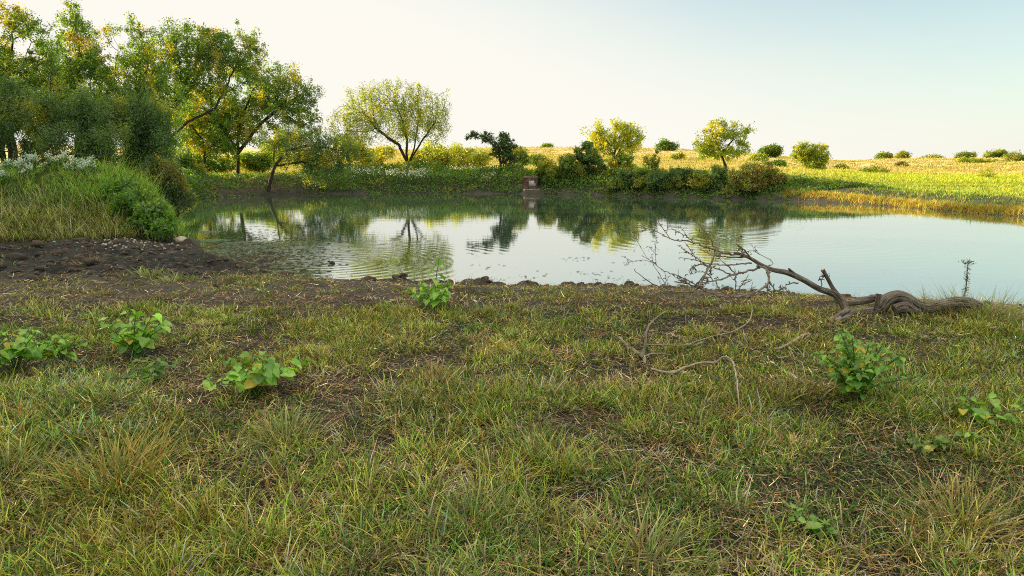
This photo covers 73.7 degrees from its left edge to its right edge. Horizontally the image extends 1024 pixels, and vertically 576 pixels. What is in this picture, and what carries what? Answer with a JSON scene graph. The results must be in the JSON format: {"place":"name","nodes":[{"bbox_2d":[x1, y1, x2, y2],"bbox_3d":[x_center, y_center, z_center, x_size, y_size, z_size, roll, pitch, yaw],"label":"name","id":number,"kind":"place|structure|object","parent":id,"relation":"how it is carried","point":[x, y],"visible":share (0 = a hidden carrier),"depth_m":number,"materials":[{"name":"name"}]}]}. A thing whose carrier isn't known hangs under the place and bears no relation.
{"place":"outdoors","nodes":[
{"label":"outdoors","id":0,"kind":"place"},
{"bbox_2d":[0,144,1023,575],"bbox_3d":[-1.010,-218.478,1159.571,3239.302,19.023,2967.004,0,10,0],"label":"ground","id":1,"kind":"structure","parent":0,"point":[192,242],"depth_m":5.57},
{"bbox_2d":[13,155,29,177],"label":"white flower weed","id":2,"kind":"object","parent":1,"relation":"on","point":[19,161],"visible":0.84,"depth_m":15.60,"materials":[{"name":"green plant"}]},
{"bbox_2d":[16,163,38,179],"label":"white flower weed","id":3,"kind":"object","parent":1,"relation":"on","point":[29,167],"visible":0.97,"depth_m":15.60,"materials":[{"name":"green plant"}]},
{"bbox_2d":[27,152,40,169],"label":"white flower weed","id":4,"kind":"object","parent":1,"relation":"on","point":[34,161],"visible":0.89,"depth_m":15.95,"materials":[{"name":"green plant"}]},
{"bbox_2d":[0,322,69,372],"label":"broadleaf plant","id":5,"kind":"object","parent":1,"relation":"on","point":[12,350],"visible":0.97,"depth_m":5.25,"materials":[{"name":"green plant"}]},
{"bbox_2d":[0,0,76,161],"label":"mesquite tree","id":6,"kind":"object","parent":1,"relation":"on","point":[8,63],"visible":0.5,"depth_m":22.89,"materials":[{"name":"green plant"}]},
{"bbox_2d":[0,427,90,503],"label":"grass tussock","id":7,"kind":"object","parent":1,"relation":"on","point":[21,468],"depth_m":3.54,"materials":[{"name":"plant"}]},
{"bbox_2d":[0,69,104,170],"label":"bush","id":8,"kind":"object","parent":1,"relation":"on","point":[15,108],"visible":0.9,"depth_m":19.39,"materials":[{"name":"green plant"}]},
{"bbox_2d":[37,330,92,363],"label":"broadleaf plant","id":9,"kind":"object","parent":1,"relation":"on","point":[62,348],"visible":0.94,"depth_m":5.44,"materials":[{"name":"green plant"}]},
{"bbox_2d":[38,152,105,163],"bbox_3d":[-12.362,-2.977,19.181,2.287,1.660,0.168,1,10,7],"label":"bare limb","id":10,"kind":"object","parent":1,"relation":"on","point":[53,155],"visible":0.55,"depth_m":19.05,"materials":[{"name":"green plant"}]},
{"bbox_2d":[11,75,138,168],"bbox_3d":[-13.479,-4.406,21.087,3.776,4.252,2.422,0,10,0],"label":"willow tree","id":11,"kind":"object","parent":1,"relation":"on","point":[80,109],"visible":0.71,"depth_m":20.65,"materials":[{"name":"green plant"}]},
{"bbox_2d":[22,0,130,147],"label":"mesquite tree","id":12,"kind":"object","parent":1,"relation":"on","point":[73,68],"visible":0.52,"depth_m":26.53,"materials":[{"name":"green plant"}]},
{"bbox_2d":[0,142,196,243],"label":"mound grass","id":13,"kind":"structure","parent":1,"relation":"on","point":[93,227],"depth_m":14.96,"materials":[{"name":"plant"}]},
{"bbox_2d":[1,407,219,533],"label":"grass tussock","id":14,"kind":"object","parent":1,"relation":"on","point":[115,453],"depth_m":3.40,"materials":[{"name":"plant"}]},
{"bbox_2d":[53,237,192,406],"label":"gravel","id":15,"kind":"structure","parent":1,"relation":"on","point":[133,241],"depth_m":13.23,"materials":[{"name":"stone"}]},
{"bbox_2d":[71,81,186,182],"bbox_3d":[-12.560,-4.385,22.501,3.740,4.717,2.600,0,10,0],"label":"willow tree","id":16,"kind":"object","parent":1,"relation":"on","point":[152,136],"visible":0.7,"depth_m":22.17,"materials":[{"name":"green plant"}]},
{"bbox_2d":[70,11,194,147],"bbox_3d":[-16.386,-7.752,29.162,5.410,7.583,3.495,0,10,0],"label":"mesquite tree","id":17,"kind":"object","parent":1,"relation":"on","point":[132,59],"visible":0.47,"depth_m":28.48,"materials":[{"name":"green plant"}]},
{"bbox_2d":[94,304,173,357],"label":"broadleaf plant","id":18,"kind":"object","parent":1,"relation":"on","point":[146,336],"visible":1,"depth_m":5.58,"materials":[{"name":"green plant"}]},
{"bbox_2d":[91,176,177,240],"bbox_3d":[-8.318,-1.774,15.213,2.958,1.424,1.224,8,13,36],"label":"leafy bush","id":19,"kind":"object","parent":1,"relation":"on","point":[162,220],"visible":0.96,"depth_m":14.89,"materials":[{"name":"green plant"}]},
{"bbox_2d":[122,264,166,280],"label":"grass tussock","id":20,"kind":"object","parent":1,"relation":"on","point":[145,272],"depth_m":9.41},
{"bbox_2d":[104,355,185,385],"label":"broadleaf plant","id":21,"kind":"object","parent":1,"relation":"on","point":[155,373],"visible":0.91,"depth_m":4.95,"materials":[{"name":"green plant"}]},
{"bbox_2d":[136,151,202,219],"bbox_3d":[-9.743,-2.933,19.379,1.804,2.096,1.437,0,10,0],"label":"willow bush","id":22,"kind":"object","parent":1,"relation":"on","point":[171,184],"visible":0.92,"depth_m":19.20,"materials":[{"name":"green plant"}]},
{"bbox_2d":[149,271,194,283],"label":"grass tussock","id":23,"kind":"object","parent":1,"relation":"on","point":[167,280],"depth_m":9.09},
{"bbox_2d":[162,143,210,174],"bbox_3d":[-19.102,-7.313,39.388,3.331,2.070,2.098,0,10,0],"label":"undershrub","id":24,"kind":"object","parent":1,"relation":"on","point":[187,161],"visible":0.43,"depth_m":39.09,"materials":[{"name":"green plant"}]},
{"bbox_2d":[163,102,237,168],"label":"mesquite tree","id":25,"kind":"object","parent":1,"relation":"on","point":[193,133],"visible":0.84,"depth_m":42.67,"materials":[{"name":"green plant"}]},
{"bbox_2d":[135,17,268,157],"bbox_3d":[-15.930,-9.564,34.843,7.296,8.408,3.264,0,10,0],"label":"mesquite tree","id":26,"kind":"object","parent":1,"relation":"on","point":[200,53],"visible":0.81,"depth_m":34.12,"materials":[{"name":"green plant"}]},
{"bbox_2d":[166,77,238,160],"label":"mesquite tree","id":27,"kind":"object","parent":1,"relation":"on","point":[185,130],"visible":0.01,"depth_m":48.45,"materials":[{"name":"green plant"}]},
{"bbox_2d":[187,149,245,172],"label":"undershrub","id":28,"kind":"object","parent":1,"relation":"on","point":[225,167],"visible":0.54,"depth_m":48.95,"materials":[{"name":"green plant"}]},
{"bbox_2d":[173,57,325,173],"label":"mesquite tree","id":29,"kind":"object","parent":1,"relation":"on","point":[244,116],"visible":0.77,"depth_m":43.13,"materials":[{"name":"green plant"}]},
{"bbox_2d":[203,347,308,394],"bbox_3d":[-1.778,0.609,4.669,0.656,0.341,0.674,0,10,0],"label":"broadleaf plant","id":30,"kind":"object","parent":1,"relation":"on","point":[259,375],"visible":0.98,"depth_m":4.64,"materials":[{"name":"green plant"}]},
{"bbox_2d":[235,149,279,173],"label":"undershrub","id":31,"kind":"object","parent":1,"relation":"on","point":[257,162],"visible":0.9,"depth_m":50.76,"materials":[{"name":"green plant"}]},
{"bbox_2d":[214,398,355,463],"bbox_3d":[-1.297,0.795,3.935,0.696,0.297,0.764,5,11,24],"label":"grass tussock","id":32,"kind":"object","parent":1,"relation":"on","point":[276,434],"depth_m":3.91,"materials":[{"name":"plant"}]},
{"bbox_2d":[259,134,327,170],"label":"yellow bush","id":33,"kind":"object","parent":1,"relation":"on","point":[264,147],"visible":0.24,"depth_m":60.34,"materials":[{"name":"green plant"}]},
{"bbox_2d":[252,123,363,189],"bbox_3d":[-11.879,-7.658,39.808,6.259,3.910,2.377,0,10,0],"label":"leaning tree","id":34,"kind":"object","parent":1,"relation":"on","point":[323,149],"visible":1,"depth_m":39.61,"materials":[{"name":"green plant"}]},
{"bbox_2d":[331,131,378,167],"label":"yellow bush","id":35,"kind":"object","parent":1,"relation":"on","point":[368,155],"visible":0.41,"depth_m":56.52,"materials":[{"name":"green plant"}]},
{"bbox_2d":[358,143,397,166],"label":"yellow bush","id":36,"kind":"object","parent":1,"relation":"on","point":[383,151],"visible":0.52,"depth_m":64.09,"materials":[{"name":"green plant"}]},
{"bbox_2d":[325,76,452,175],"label":"round willow","id":37,"kind":"object","parent":1,"relation":"on","point":[402,124],"visible":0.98,"depth_m":45.38,"materials":[{"name":"green plant"}]},
{"bbox_2d":[396,141,458,168],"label":"yellow bush","id":38,"kind":"object","parent":1,"relation":"on","point":[439,153],"visible":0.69,"depth_m":58.39,"materials":[{"name":"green plant"}]},
{"bbox_2d":[406,257,453,309],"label":"broadleaf plant","id":39,"kind":"object","parent":1,"relation":"on","point":[435,297],"visible":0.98,"depth_m":7.46,"materials":[{"name":"green plant"}]},
{"bbox_2d":[395,352,471,392],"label":"grass tussock","id":40,"kind":"object","parent":1,"relation":"on","point":[441,373],"depth_m":5.00,"materials":[{"name":"plant"}]},
{"bbox_2d":[369,460,551,575],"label":"grass tussock","id":41,"kind":"object","parent":1,"relation":"on","point":[460,519],"depth_m":2.95,"materials":[{"name":"plant"}]},
{"bbox_2d":[445,141,476,169],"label":"yellow bush","id":42,"kind":"object","parent":1,"relation":"on","point":[462,158],"visible":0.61,"depth_m":60.48,"materials":[{"name":"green plant"}]},
{"bbox_2d":[442,273,491,296],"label":"grass tussock","id":43,"kind":"object","parent":1,"relation":"on","point":[460,289],"depth_m":8.43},
{"bbox_2d":[466,146,494,168],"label":"yellow bush","id":44,"kind":"object","parent":1,"relation":"on","point":[479,159],"visible":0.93,"depth_m":58.60,"materials":[{"name":"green plant"}]},
{"bbox_2d":[464,130,518,175],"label":"dark tree","id":45,"kind":"object","parent":1,"relation":"on","point":[502,142],"visible":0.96,"depth_m":43.90,"materials":[{"name":"green plant"}]},
{"bbox_2d":[0,234,1021,305],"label":"mud clods","id":46,"kind":"object","parent":1,"relation":"on","point":[91,260],"visible":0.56,"depth_m":10.90,"materials":[{"name":"soil"}]},
{"bbox_2d":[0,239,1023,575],"bbox_3d":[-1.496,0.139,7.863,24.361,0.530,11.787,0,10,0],"label":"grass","id":47,"kind":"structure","parent":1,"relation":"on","point":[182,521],"depth_m":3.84,"materials":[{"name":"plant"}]},
{"bbox_2d":[0,235,1023,575],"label":"dry litter","id":48,"kind":"object","parent":1,"relation":"on","point":[646,561],"visible":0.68,"depth_m":3.89,"materials":[{"name":"plant"}]},
{"bbox_2d":[138,159,895,199],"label":"bank undergrowth","id":49,"kind":"object","parent":1,"relation":"on","point":[195,177],"visible":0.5,"depth_m":41.76,"materials":[{"name":"green plant"}]},
{"bbox_2d":[509,144,530,166],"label":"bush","id":50,"kind":"object","parent":1,"relation":"on","point":[522,155],"visible":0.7,"depth_m":48.92,"materials":[{"name":"green plant"}]},
{"bbox_2d":[523,176,538,191],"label":"brick pillar","id":51,"kind":"structure","parent":1,"relation":"on","point":[530,183],"depth_m":41.30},
{"bbox_2d":[527,153,550,167],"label":"field bush","id":52,"kind":"object","parent":1,"relation":"on","point":[533,158],"visible":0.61,"depth_m":73.23,"materials":[{"name":"green plant"}]},
{"bbox_2d":[276,164,807,179],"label":"white flowers","id":53,"kind":"object","parent":1,"relation":"on","point":[413,171],"visible":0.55,"depth_m":43.01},
{"bbox_2d":[531,156,569,183],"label":"bank bush","id":54,"kind":"object","parent":1,"relation":"on","point":[547,166],"visible":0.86,"depth_m":41.69,"materials":[{"name":"green plant"}]},
{"bbox_2d":[501,417,608,489],"bbox_3d":[0.246,0.868,3.666,0.674,0.259,0.718,0,10,0],"label":"grass tussock","id":55,"kind":"object","parent":1,"relation":"on","point":[549,452],"depth_m":3.69,"materials":[{"name":"plant"}]},
{"bbox_2d":[556,153,586,183],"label":"bank bush","id":56,"kind":"object","parent":1,"relation":"on","point":[571,164],"visible":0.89,"depth_m":41.13,"materials":[{"name":"green plant"}]},
{"bbox_2d":[121,146,1023,215],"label":"field grass","id":57,"kind":"structure","parent":1,"relation":"on","point":[919,177],"depth_m":66.58,"materials":[{"name":"plant"}]},
{"bbox_2d":[512,283,638,305],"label":"grass tussock","id":58,"kind":"object","parent":1,"relation":"on","point":[582,288],"depth_m":8.29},
{"bbox_2d":[572,140,607,176],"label":"bank tree","id":59,"kind":"object","parent":1,"relation":"on","point":[590,158],"visible":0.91,"depth_m":41.40,"materials":[{"name":"green plant"}]},
{"bbox_2d":[577,117,646,157],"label":"yellow tree","id":60,"kind":"object","parent":1,"relation":"on","point":[600,137],"visible":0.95,"depth_m":55.42,"materials":[{"name":"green plant"}]},
{"bbox_2d":[606,165,635,189],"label":"waterline bush","id":61,"kind":"object","parent":1,"relation":"on","point":[620,181],"visible":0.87,"depth_m":39.06,"materials":[{"name":"green plant"}]},
{"bbox_2d":[606,148,668,174],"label":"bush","id":62,"kind":"object","parent":1,"relation":"on","point":[621,159],"visible":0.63,"depth_m":40.41,"materials":[{"name":"green plant"}]},
{"bbox_2d":[627,163,650,188],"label":"waterline bush","id":63,"kind":"object","parent":1,"relation":"on","point":[641,174],"visible":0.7,"depth_m":38.73,"materials":[{"name":"green plant"}]},
{"bbox_2d":[546,487,768,575],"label":"grass tussock","id":64,"kind":"object","parent":1,"relation":"on","point":[669,551],"depth_m":2.78,"materials":[{"name":"plant"}]},
{"bbox_2d":[618,310,704,364],"bbox_3d":[1.323,0.373,5.734,0.722,0.358,0.917,0,10,0],"label":"dead branch","id":65,"kind":"object","parent":1,"relation":"on","point":[639,354],"visible":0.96,"depth_m":5.59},
{"bbox_2d":[644,168,679,190],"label":"waterline bush","id":66,"kind":"object","parent":1,"relation":"on","point":[660,180],"visible":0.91,"depth_m":37.83,"materials":[{"name":"green plant"}]},
{"bbox_2d":[654,136,679,150],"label":"field tree","id":67,"kind":"object","parent":1,"relation":"on","point":[663,144],"visible":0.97,"depth_m":146.40,"materials":[{"name":"green plant"}]},
{"bbox_2d":[667,151,688,159],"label":"field bush","id":68,"kind":"object","parent":1,"relation":"on","point":[679,155],"visible":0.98,"depth_m":97.86,"materials":[{"name":"yellow plant"}]},
{"bbox_2d":[667,165,695,187],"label":"waterline bush","id":69,"kind":"object","parent":1,"relation":"on","point":[678,175],"visible":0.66,"depth_m":37.66,"materials":[{"name":"green plant"}]},
{"bbox_2d":[649,356,739,408],"bbox_3d":[1.503,0.634,4.894,0.581,0.124,0.902,-5,12,-28],"label":"dead branch","id":70,"kind":"object","parent":1,"relation":"on","point":[691,365],"visible":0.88,"depth_m":5.11,"materials":[{"name":"brown wood"}]},
{"bbox_2d":[686,167,719,190],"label":"waterline bush","id":71,"kind":"object","parent":1,"relation":"on","point":[701,179],"visible":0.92,"depth_m":36.78,"materials":[{"name":"green plant"}]},
{"bbox_2d":[707,163,730,189],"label":"bank bush","id":72,"kind":"object","parent":1,"relation":"on","point":[720,170],"visible":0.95,"depth_m":36.45,"materials":[{"name":"green plant"}]},
{"bbox_2d":[690,301,752,343],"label":"dead branch","id":73,"kind":"object","parent":1,"relation":"on","point":[718,334],"visible":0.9,"depth_m":6.31,"materials":[{"name":"brown wood"}]},
{"bbox_2d":[692,115,756,171],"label":"slender tree","id":74,"kind":"object","parent":1,"relation":"on","point":[709,148],"visible":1,"depth_m":42.84,"materials":[{"name":"green plant"}]},
{"bbox_2d":[721,158,790,192],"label":"reddish bush","id":75,"kind":"object","parent":1,"relation":"on","point":[754,180],"visible":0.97,"depth_m":35.20,"materials":[{"name":"green plant"}]},
{"bbox_2d":[744,151,769,161],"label":"field bush","id":76,"kind":"object","parent":1,"relation":"on","point":[758,156],"visible":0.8,"depth_m":107.62,"materials":[{"name":"yellow plant"}]},
{"bbox_2d":[755,143,783,157],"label":"field tree","id":77,"kind":"object","parent":1,"relation":"on","point":[774,150],"visible":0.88,"depth_m":131.67,"materials":[{"name":"green plant"}]},
{"bbox_2d":[732,368,851,405],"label":"grass tussock","id":78,"kind":"object","parent":1,"relation":"on","point":[789,379],"depth_m":4.70,"materials":[{"name":"plant"}]},
{"bbox_2d":[622,206,982,323],"bbox_3d":[3.030,-0.264,7.078,3.797,1.157,0.806,0,10,0],"label":"fallen tree","id":79,"kind":"object","parent":1,"relation":"on","point":[901,301],"visible":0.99,"depth_m":7.09,"materials":[{"name":"brown wood"}]},
{"bbox_2d":[789,140,832,169],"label":"field tree","id":80,"kind":"object","parent":1,"relation":"on","point":[804,154],"visible":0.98,"depth_m":80.07,"materials":[{"name":"green plant"}]},
{"bbox_2d":[787,502,840,541],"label":"broadleaf plant","id":81,"kind":"object","parent":1,"relation":"on","point":[816,524],"visible":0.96,"depth_m":2.95,"materials":[{"name":"green plant"}]},
{"bbox_2d":[801,189,834,199],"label":"grass tussock","id":82,"kind":"object","parent":1,"relation":"on","point":[821,193],"depth_m":32.98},
{"bbox_2d":[824,190,846,201],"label":"grass tussock","id":83,"kind":"object","parent":1,"relation":"on","point":[836,194],"depth_m":32.43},
{"bbox_2d":[849,193,874,204],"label":"grass tussock","id":84,"kind":"object","parent":1,"relation":"on","point":[860,198],"depth_m":30.99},
{"bbox_2d":[810,327,916,402],"bbox_3d":[2.237,0.529,4.443,0.565,0.537,0.657,0,10,0],"label":"broadleaf plant","id":85,"kind":"object","parent":1,"relation":"on","point":[859,373],"visible":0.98,"depth_m":4.41,"materials":[{"name":"green plant"}]},
{"bbox_2d":[859,162,891,172],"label":"field bush","id":86,"kind":"object","parent":1,"relation":"on","point":[882,169],"visible":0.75,"depth_m":82.64,"materials":[{"name":"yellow plant"}]},
{"bbox_2d":[861,194,894,204],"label":"grass tussock","id":87,"kind":"object","parent":1,"relation":"on","point":[874,199],"depth_m":30.20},
{"bbox_2d":[873,151,893,158],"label":"field tree","id":88,"kind":"object","parent":1,"relation":"on","point":[884,155],"visible":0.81,"depth_m":170.98,"materials":[{"name":"green plant"}]},
{"bbox_2d":[883,196,917,206],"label":"grass tussock","id":89,"kind":"object","parent":1,"relation":"on","point":[895,200],"depth_m":29.13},
{"bbox_2d":[894,150,911,158],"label":"field tree","id":90,"kind":"object","parent":1,"relation":"on","point":[903,154],"visible":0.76,"depth_m":146.63,"materials":[{"name":"plant"}]},
{"bbox_2d":[892,197,925,207],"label":"grass tussock","id":91,"kind":"object","parent":1,"relation":"on","point":[914,201],"depth_m":28.45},
{"bbox_2d":[833,452,1023,575],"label":"grass tussock","id":92,"kind":"object","parent":1,"relation":"on","point":[975,508],"depth_m":3.06,"materials":[{"name":"plant"}]},
{"bbox_2d":[904,430,954,454],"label":"broadleaf plant","id":93,"kind":"object","parent":1,"relation":"on","point":[942,440],"visible":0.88,"depth_m":3.76,"materials":[{"name":"green plant"}]},
{"bbox_2d":[915,199,943,209],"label":"grass tussock","id":94,"kind":"object","parent":1,"relation":"on","point":[926,204],"depth_m":27.66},
{"bbox_2d":[928,200,962,210],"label":"grass tussock","id":95,"kind":"object","parent":1,"relation":"on","point":[946,203],"depth_m":26.85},
{"bbox_2d":[868,281,1023,333],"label":"grass tussock","id":96,"kind":"object","parent":1,"relation":"on","point":[988,309],"depth_m":7.08,"materials":[{"name":"plant"}]},
{"bbox_2d":[944,201,978,212],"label":"grass tussock","id":97,"kind":"object","parent":1,"relation":"on","point":[960,207],"depth_m":26.07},
{"bbox_2d":[952,150,978,157],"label":"field tree","id":98,"kind":"object","parent":1,"relation":"on","point":[965,154],"visible":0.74,"depth_m":161.27,"materials":[{"name":"green plant"}]},
{"bbox_2d":[954,430,986,442],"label":"broadleaf plant","id":99,"kind":"object","parent":1,"relation":"on","point":[968,433],"visible":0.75,"depth_m":3.87,"materials":[{"name":"green plant"}]},
{"bbox_2d":[954,155,997,162],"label":"field bush","id":100,"kind":"object","parent":1,"relation":"on","point":[970,160],"visible":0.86,"depth_m":117.36,"materials":[{"name":"green plant"}]},
{"bbox_2d":[960,202,996,213],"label":"grass tussock","id":101,"kind":"object","parent":1,"relation":"on","point":[976,208],"depth_m":25.19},
{"bbox_2d":[975,167,997,177],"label":"field bush","id":102,"kind":"object","parent":1,"relation":"on","point":[984,174],"visible":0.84,"depth_m":60.98,"materials":[{"name":"yellow plant"}]},
{"bbox_2d":[955,391,1023,427],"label":"broadleaf plant","id":103,"kind":"object","parent":1,"relation":"on","point":[983,411],"visible":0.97,"depth_m":4.09,"materials":[{"name":"green plant"}]},
{"bbox_2d":[982,148,1008,157],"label":"field tree","id":104,"kind":"object","parent":1,"relation":"on","point":[999,153],"visible":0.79,"depth_m":156.32,"materials":[{"name":"green plant"}]},
{"bbox_2d":[975,202,1018,215],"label":"grass tussock","id":105,"kind":"object","parent":1,"relation":"on","point":[997,209],"depth_m":24.51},
{"bbox_2d":[988,202,1023,215],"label":"grass tussock","id":106,"kind":"object","parent":1,"relation":"on","point":[1019,211],"depth_m":24.07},
{"bbox_2d":[999,149,1023,161],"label":"field tree","id":107,"kind":"object","parent":1,"relation":"on","point":[1016,156],"visible":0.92,"depth_m":117.32,"materials":[{"name":"green plant"}]},
{"bbox_2d":[0,0,1023,159],"label":"sky","id":108,"kind":"structure","parent":0,"point":[861,79],"materials":[{"name":"white"}]},
{"bbox_2d":[168,193,1023,303],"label":"water","id":109,"kind":"structure","parent":0,"point":[857,250],"depth_m":16.48,"materials":[{"name":"grey liquid"}]},
{"bbox_2d":[198,231,296,267],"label":"algae mats","id":110,"kind":"object","parent":109,"relation":"on","point":[220,240],"visible":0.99,"depth_m":15.80,"materials":[{"name":"green plant"}]},
{"bbox_2d":[193,226,359,277],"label":"floating leaves","id":111,"kind":"object","parent":109,"relation":"on","point":[274,258],"visible":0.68,"depth_m":13.71,"materials":[{"name":"green plant"}]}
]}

